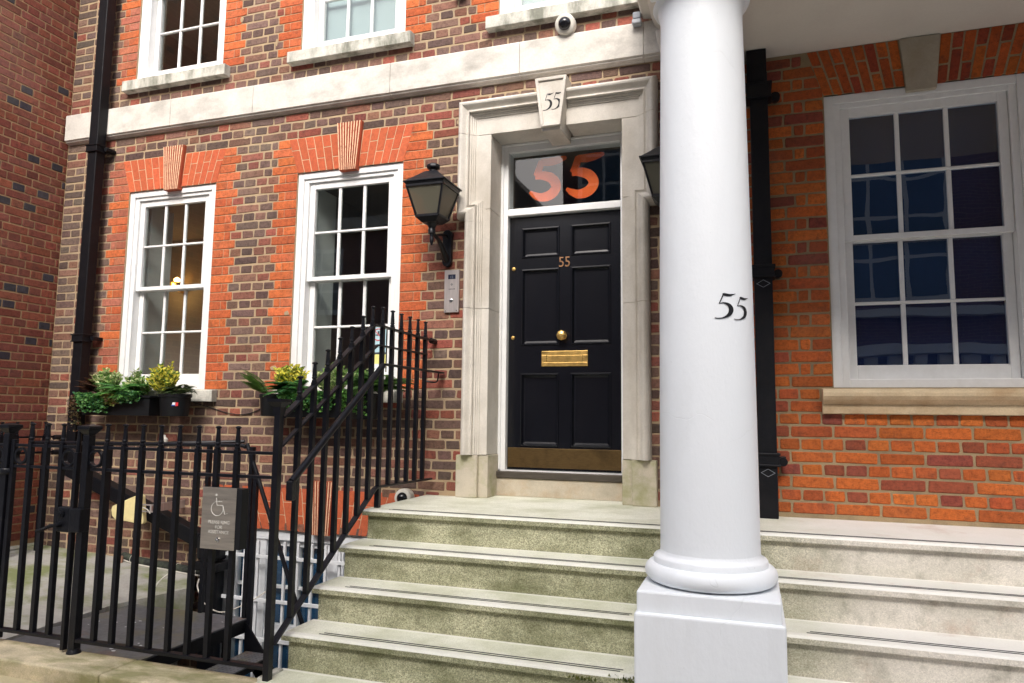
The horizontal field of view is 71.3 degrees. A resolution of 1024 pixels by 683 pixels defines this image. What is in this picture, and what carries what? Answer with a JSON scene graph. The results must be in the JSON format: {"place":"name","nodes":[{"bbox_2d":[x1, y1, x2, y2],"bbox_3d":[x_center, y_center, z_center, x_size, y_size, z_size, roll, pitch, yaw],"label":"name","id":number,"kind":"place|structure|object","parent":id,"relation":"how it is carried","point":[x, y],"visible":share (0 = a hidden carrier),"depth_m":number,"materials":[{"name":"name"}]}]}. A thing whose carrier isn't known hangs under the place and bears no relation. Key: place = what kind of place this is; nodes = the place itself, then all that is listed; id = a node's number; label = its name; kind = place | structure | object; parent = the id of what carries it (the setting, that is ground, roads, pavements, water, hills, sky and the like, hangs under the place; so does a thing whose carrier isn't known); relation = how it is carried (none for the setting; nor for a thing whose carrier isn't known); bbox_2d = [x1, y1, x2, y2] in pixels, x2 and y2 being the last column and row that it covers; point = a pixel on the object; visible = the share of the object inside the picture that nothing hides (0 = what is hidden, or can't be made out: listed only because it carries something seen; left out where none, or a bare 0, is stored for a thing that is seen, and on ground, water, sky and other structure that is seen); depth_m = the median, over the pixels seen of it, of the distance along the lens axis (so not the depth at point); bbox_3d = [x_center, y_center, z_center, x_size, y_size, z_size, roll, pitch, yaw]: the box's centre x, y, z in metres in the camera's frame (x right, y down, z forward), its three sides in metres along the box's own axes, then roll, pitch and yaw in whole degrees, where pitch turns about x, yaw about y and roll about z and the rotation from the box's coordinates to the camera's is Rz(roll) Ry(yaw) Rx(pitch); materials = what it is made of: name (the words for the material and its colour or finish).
{"place":"outdoors","nodes":[
{"label":"outdoors","id":0,"kind":"place"},
{"bbox_2d":[13,604,273,677],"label":"metal platform","id":1,"kind":"structure","parent":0,"point":[253,651],"depth_m":4.46,"materials":[{"name":"black paint"}]},
{"bbox_2d":[35,440,303,628],"bbox_3d":[-2.384,1.647,4.928,2.836,1.918,0.528,0,-6,10],"label":"tube handrail","id":2,"kind":"object","parent":1,"relation":"attached to","point":[255,486],"visible":0.59,"depth_m":4.83,"materials":[{"name":"black metal"}]},
{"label":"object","id":3,"kind":"structure","parent":0,"visible":0},
{"bbox_2d":[0,0,79,550],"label":"brick house","id":4,"kind":"structure","parent":3,"relation":"on","point":[38,42],"depth_m":6.28,"materials":[{"name":"brick"}]},
{"bbox_2d":[0,639,256,682],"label":"kerb wall","id":5,"kind":"structure","parent":3,"relation":"on","point":[22,662],"depth_m":3.56,"materials":[{"name":"stone"}]},
{"bbox_2d":[0,423,22,571],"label":"iron railing","id":6,"kind":"object","parent":5,"relation":"on","point":[9,429],"visible":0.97,"depth_m":4.03,"materials":[{"name":"black metal"}]},
{"bbox_2d":[0,423,90,650],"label":"iron gate","id":7,"kind":"structure","parent":5,"relation":"on","point":[72,519],"depth_m":3.90,"materials":[{"name":"black metal"}]},
{"bbox_2d":[66,424,272,670],"bbox_3d":[-1.757,1.031,3.643,1.243,1.204,0.086,-1,-6,19],"label":"iron railing","id":8,"kind":"object","parent":5,"relation":"on","point":[89,466],"visible":1,"depth_m":3.67,"materials":[{"name":"black metal"}]},
{"bbox_2d":[200,486,248,550],"bbox_3d":[-1.424,0.872,3.523,0.233,0.298,0.067,-1,-6,19],"label":"access plaque","id":9,"kind":"object","parent":8,"relation":"attached to","point":[224,519],"visible":1,"depth_m":3.50,"materials":[{"name":"metal"}]},
{"bbox_2d":[43,0,660,676],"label":"brick house","id":10,"kind":"structure","parent":3,"relation":"on","point":[265,160],"depth_m":5.58,"materials":[{"name":"brick"}]},
{"bbox_2d":[65,0,115,471],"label":"downpipe","id":11,"kind":"object","parent":10,"relation":"attached to","point":[83,338],"visible":0.96,"depth_m":6.29,"materials":[{"name":"black metal"}]},
{"bbox_2d":[81,396,159,415],"bbox_3d":[-3.202,0.533,5.924,0.760,0.160,0.275,-1,-6,19],"label":"window trough","id":12,"kind":"object","parent":10,"relation":"attached to","point":[147,406],"depth_m":5.76,"materials":[{"name":"black plastic"}]},
{"bbox_2d":[66,394,81,431],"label":"trailing plant","id":13,"kind":"object","parent":12,"relation":"in","point":[73,403],"visible":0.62,"depth_m":5.96,"materials":[{"name":"green plant"}]},
{"bbox_2d":[72,377,98,392],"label":"fern","id":14,"kind":"object","parent":12,"relation":"in","point":[89,386],"visible":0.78,"depth_m":5.95,"materials":[{"name":"green plant"}]},
{"bbox_2d":[72,392,108,412],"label":"trailing plant","id":15,"kind":"object","parent":12,"relation":"in","point":[82,403],"visible":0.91,"depth_m":5.83,"materials":[{"name":"green plant"}]},
{"bbox_2d":[90,367,122,391],"bbox_3d":[-3.396,0.345,5.986,0.295,0.254,0.220,-1,-6,19],"label":"shrub","id":16,"kind":"object","parent":12,"relation":"in","point":[104,376],"visible":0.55,"depth_m":5.93,"materials":[{"name":"green plant"}]},
{"bbox_2d":[99,390,118,405],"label":"trailing plant","id":17,"kind":"object","parent":12,"relation":"in","point":[111,401],"visible":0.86,"depth_m":5.75,"materials":[{"name":"green plant"}]},
{"bbox_2d":[84,383,149,399],"bbox_3d":[-3.188,0.412,5.772,0.571,0.163,0.311,0,-6,6],"label":"fern","id":18,"kind":"object","parent":12,"relation":"in","point":[115,387],"visible":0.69,"depth_m":5.73,"materials":[{"name":"green plant"}]},
{"bbox_2d":[113,390,139,403],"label":"trailing plant","id":19,"kind":"object","parent":12,"relation":"in","point":[126,394],"visible":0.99,"depth_m":5.70,"materials":[{"name":"green plant"}]},
{"bbox_2d":[121,368,152,395],"bbox_3d":[-3.074,0.338,5.881,0.323,0.256,0.240,-1,-6,19],"label":"shrub","id":20,"kind":"object","parent":12,"relation":"in","point":[138,378],"visible":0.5,"depth_m":5.84,"materials":[{"name":"green plant"}]},
{"bbox_2d":[65,466,227,669],"bbox_3d":[-3.007,2.342,5.683,1.657,2.666,0.150,-1,-6,19],"label":"sloping pipe","id":21,"kind":"object","parent":10,"relation":"attached to","point":[221,565],"visible":0.34,"depth_m":5.55,"materials":[{"name":"black metal"}]},
{"bbox_2d":[111,495,184,523],"bbox_3d":[-2.871,1.310,5.592,0.530,0.223,0.297,3,-6,-17],"label":"wall light","id":22,"kind":"object","parent":10,"relation":"attached to","point":[129,507],"visible":0.69,"depth_m":5.57,"materials":[{"name":"beige plastic"}]},
{"bbox_2d":[121,552,199,575],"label":"lagged pipes","id":23,"kind":"object","parent":10,"relation":"attached to","point":[162,565],"visible":0.46,"depth_m":5.70,"materials":[{"name":"plastic"}]},
{"bbox_2d":[119,183,216,401],"bbox_3d":[-2.934,-0.410,6.140,1.172,1.851,0.222,-1,-6,19],"label":"window","id":24,"kind":"structure","parent":10,"relation":"in","point":[133,332],"depth_m":6.21,"materials":[{"name":"white paint"}]},
{"bbox_2d":[158,394,192,415],"bbox_3d":[-2.699,0.508,5.711,0.299,0.177,0.185,-1,-6,19],"label":"plant pot","id":25,"kind":"object","parent":10,"relation":"attached to","point":[175,405],"visible":1,"depth_m":5.63,"materials":[{"name":"black plastic"}]},
{"bbox_2d":[145,361,180,393],"bbox_3d":[-2.797,0.295,5.762,0.306,0.281,0.235,-1,-6,19],"label":"shrub","id":26,"kind":"object","parent":25,"relation":"in","point":[162,376],"visible":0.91,"depth_m":5.72,"materials":[{"name":"yellow plant"}]},
{"bbox_2d":[156,384,197,394],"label":"fern","id":27,"kind":"object","parent":25,"relation":"in","point":[181,389],"visible":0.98,"depth_m":5.64,"materials":[{"name":"green plant"}]},
{"bbox_2d":[122,0,229,94],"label":"window","id":28,"kind":"structure","parent":10,"relation":"in","point":[150,77],"depth_m":6.43,"materials":[{"name":"white paint"}]},
{"bbox_2d":[170,277,184,292],"bbox_3d":[-4.079,-0.690,8.713,0.180,0.180,0.220,-1,-6,19],"label":"wall light","id":29,"kind":"object","parent":10,"relation":"attached to","point":[177,280],"visible":0.53,"depth_m":8.67,"materials":[{"name":"gold metal"}]},
{"bbox_2d":[193,402,259,414],"bbox_3d":[-2.230,0.525,5.724,0.773,0.127,0.042,-1,-6,17],"label":"cable","id":30,"kind":"object","parent":10,"relation":"attached to","point":[226,412],"visible":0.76,"depth_m":5.75,"materials":[{"name":"black plastic"}]},
{"bbox_2d":[197,578,265,612],"bbox_3d":[-2.036,1.838,5.180,0.502,0.216,0.148,2,-6,-12],"label":"cable","id":31,"kind":"object","parent":10,"relation":"attached to","point":[234,608],"visible":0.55,"depth_m":5.16,"materials":[{"name":"white plastic"}]},
{"bbox_2d":[259,394,277,415],"bbox_3d":[-1.816,0.483,5.421,0.226,0.167,0.181,-1,-6,19],"label":"plant pot","id":32,"kind":"object","parent":10,"relation":"attached to","point":[266,408],"visible":0.53,"depth_m":5.34,"materials":[{"name":"black plastic"}]},
{"bbox_2d":[238,369,267,392],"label":"fern","id":33,"kind":"object","parent":32,"relation":"on","point":[254,383],"visible":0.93,"depth_m":5.45,"materials":[{"name":"green plant"}]},
{"bbox_2d":[221,540,344,676],"bbox_3d":[-1.481,2.276,5.229,1.887,1.540,0.034,-1,-6,19],"label":"window grille","id":34,"kind":"object","parent":10,"relation":"attached to","point":[309,604],"depth_m":5.34,"materials":[{"name":"white metal"}]},
{"bbox_2d":[220,529,366,676],"bbox_3d":[-1.423,2.304,5.348,1.836,1.711,0.130,-1,-6,19],"label":"window","id":35,"kind":"structure","parent":10,"relation":"in","point":[262,534],"depth_m":5.52,"materials":[{"name":"white paint"}]},
{"bbox_2d":[287,395,346,417],"bbox_3d":[-1.430,0.484,5.330,0.580,0.165,0.275,-1,-6,19],"label":"window trough","id":36,"kind":"object","parent":10,"relation":"attached to","point":[319,414],"depth_m":5.20,"materials":[{"name":"black plastic"}]},
{"bbox_2d":[259,380,309,396],"bbox_3d":[-1.660,0.351,5.246,0.540,0.141,0.267,-1,-6,19],"label":"fern","id":37,"kind":"object","parent":36,"relation":"in","point":[280,387],"visible":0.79,"depth_m":5.24,"materials":[{"name":"green plant"}]},
{"bbox_2d":[273,364,309,383],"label":"shrub","id":38,"kind":"object","parent":36,"relation":"in","point":[284,373],"visible":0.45,"depth_m":5.35,"materials":[{"name":"yellow plant"}]},
{"bbox_2d":[277,390,335,412],"bbox_3d":[-1.499,0.434,5.172,0.524,0.166,0.086,-1,-6,19],"label":"trailing plant","id":39,"kind":"object","parent":36,"relation":"in","point":[293,395],"visible":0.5,"depth_m":5.17,"materials":[{"name":"green plant"}]},
{"bbox_2d":[317,362,347,393],"bbox_3d":[-1.325,0.279,5.305,0.300,0.254,0.229,-1,-6,19],"label":"shrub","id":40,"kind":"object","parent":36,"relation":"on","point":[332,381],"visible":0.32,"depth_m":5.25,"materials":[{"name":"green plant"}]},
{"bbox_2d":[341,389,367,415],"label":"trailing plant","id":41,"kind":"object","parent":36,"relation":"in","point":[344,398],"visible":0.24,"depth_m":5.05,"materials":[{"name":"green plant"}]},
{"bbox_2d":[273,162,402,402],"bbox_3d":[-1.303,-0.448,5.593,1.105,1.851,0.222,-1,-6,19],"label":"window","id":42,"kind":"structure","parent":10,"relation":"in","point":[304,327],"depth_m":5.66,"materials":[{"name":"white paint"}]},
{"bbox_2d":[287,0,414,66],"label":"window","id":43,"kind":"structure","parent":10,"relation":"in","point":[315,49],"depth_m":5.78,"materials":[{"name":"white paint"}]},
{"bbox_2d":[352,393,377,419],"bbox_3d":[-1.069,0.470,5.165,0.238,0.187,0.167,-1,-6,19],"label":"plant pot","id":44,"kind":"object","parent":10,"relation":"attached to","point":[375,403],"visible":0.3,"depth_m":5.11,"materials":[{"name":"black plastic"}]},
{"bbox_2d":[343,368,374,390],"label":"shrub","id":45,"kind":"object","parent":44,"relation":"in","point":[356,372],"visible":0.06,"depth_m":5.18,"materials":[{"name":"green plant"}]},
{"bbox_2d":[332,374,419,394],"bbox_3d":[-0.965,0.315,5.036,0.655,0.169,0.349,1,-6,1],"label":"fern","id":46,"kind":"object","parent":44,"relation":"in","point":[355,381],"visible":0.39,"depth_m":5.03,"materials":[{"name":"green plant"}]},
{"bbox_2d":[374,352,385,371],"bbox_3d":[-1.038,0.161,5.499,0.150,0.153,0.002,-1,-6,19],"label":"window sticker","id":47,"kind":"object","parent":10,"relation":"attached to","point":[376,363],"depth_m":5.50,"materials":[{"name":"yellow"}]},
{"bbox_2d":[375,327,385,351],"bbox_3d":[-1.034,-0.024,5.520,0.132,0.215,0.006,-1,-6,19],"label":"window notice","id":48,"kind":"object","parent":10,"relation":"attached to","point":[377,335],"depth_m":5.52,"materials":[{"name":"white paper"}]},
{"bbox_2d":[395,488,414,501],"bbox_3d":[-0.774,1.114,5.079,0.134,0.134,0.110,-1,-6,19],"label":"security camera","id":49,"kind":"object","parent":10,"relation":"attached to","point":[403,494],"visible":0.66,"depth_m":5.06,"materials":[{"name":"beige plastic"}]},
{"bbox_2d":[403,163,461,266],"bbox_3d":[-0.539,-0.911,5.089,0.316,0.689,0.454,-1,-6,19],"label":"wall lantern","id":50,"kind":"object","parent":10,"relation":"attached to","point":[433,193],"depth_m":4.95,"materials":[{"name":"black metal"}]},
{"bbox_2d":[444,270,459,312],"bbox_3d":[-0.441,-0.368,5.224,0.116,0.314,0.024,-1,-6,19],"label":"entry phone","id":51,"kind":"object","parent":10,"relation":"attached to","point":[451,291],"visible":1,"depth_m":5.22,"materials":[{"name":"metal"}]},
{"bbox_2d":[485,0,638,32],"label":"window","id":52,"kind":"structure","parent":10,"relation":"in","point":[513,15],"depth_m":5.18,"materials":[{"name":"white paint"}]},
{"bbox_2d":[507,210,621,472],"bbox_3d":[0.368,-0.013,5.166,0.845,1.879,0.096,-1,-6,19],"label":"door","id":53,"kind":"structure","parent":10,"relation":"in","point":[564,364],"depth_m":5.20,"materials":[{"name":"black paint"}]},
{"bbox_2d":[555,13,575,35],"bbox_3d":[0.379,-2.262,5.081,0.150,0.155,0.128,-1,-6,19],"label":"security camera","id":54,"kind":"object","parent":10,"relation":"attached to","point":[565,24],"visible":1,"depth_m":5.05,"materials":[{"name":"beige plastic"}]},
{"bbox_2d":[632,11,641,26],"bbox_3d":[0.860,-2.217,4.908,0.064,0.087,0.058,-1,-6,19],"label":"motion sensor","id":55,"kind":"object","parent":10,"relation":"attached to","point":[637,20],"visible":1,"depth_m":4.89,"materials":[{"name":"grey plastic"}]},
{"bbox_2d":[639,142,659,206],"bbox_3d":[1.006,-0.947,4.571,0.316,0.689,0.454,-1,-6,19],"label":"wall lantern","id":56,"kind":"object","parent":10,"relation":"attached to","point":[650,161],"depth_m":4.43,"materials":[{"name":"black metal"}]},
{"bbox_2d":[255,495,1023,682],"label":"stone stairs","id":57,"kind":"structure","parent":3,"relation":"on","point":[454,589],"depth_m":3.44,"materials":[{"name":"stone"}]},
{"bbox_2d":[262,306,443,681],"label":"stair railing","id":58,"kind":"object","parent":57,"relation":"on","point":[281,412],"visible":1,"depth_m":3.98,"materials":[{"name":"black metal"}]},
{"bbox_2d":[568,674,596,681],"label":"moss","id":59,"kind":"object","parent":57,"relation":"on","point":[582,678],"visible":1,"depth_m":3.04,"materials":[{"name":"green plant"}]},
{"bbox_2d":[608,674,633,682],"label":"moss","id":60,"kind":"object","parent":57,"relation":"on","point":[629,680],"visible":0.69,"depth_m":2.99,"materials":[{"name":"green plant"}]},
{"bbox_2d":[634,0,787,682],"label":"porch column","id":61,"kind":"structure","parent":57,"relation":"on","point":[709,605],"depth_m":2.81,"materials":[{"name":"white paint"}]},
{"bbox_2d":[637,0,1023,60],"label":"porch canopy","id":62,"kind":"object","parent":61,"relation":"on","point":[776,28],"visible":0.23,"depth_m":4.06,"materials":[{"name":"paint"}]},
{"bbox_2d":[744,22,1023,528],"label":"brick house","id":63,"kind":"structure","parent":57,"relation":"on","point":[897,196],"depth_m":4.19,"materials":[{"name":"orange brick"}]},
{"bbox_2d":[745,48,787,518],"bbox_3d":[1.518,-0.384,4.283,0.232,2.826,0.153,-1,-6,19],"label":"downpipe","id":64,"kind":"object","parent":63,"relation":"attached to","point":[760,96],"visible":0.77,"depth_m":4.23,"materials":[{"name":"black metal"}]},
{"bbox_2d":[821,73,1023,415],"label":"window","id":65,"kind":"structure","parent":63,"relation":"in","point":[860,389],"depth_m":4.12,"materials":[{"name":"white paint"}]},
{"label":"area wall","id":66,"kind":"structure","parent":3,"relation":"on","visible":0},
{"bbox_2d":[0,545,194,639],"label":"concrete slab","id":67,"kind":"structure","parent":66,"relation":"on","point":[160,591],"depth_m":5.24,"materials":[{"name":"grey concrete"}]},
{"bbox_2d":[0,422,60,550],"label":"iron railing","id":68,"kind":"object","parent":67,"relation":"on","point":[54,437],"visible":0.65,"depth_m":6.09,"materials":[{"name":"black metal"}]}
]}

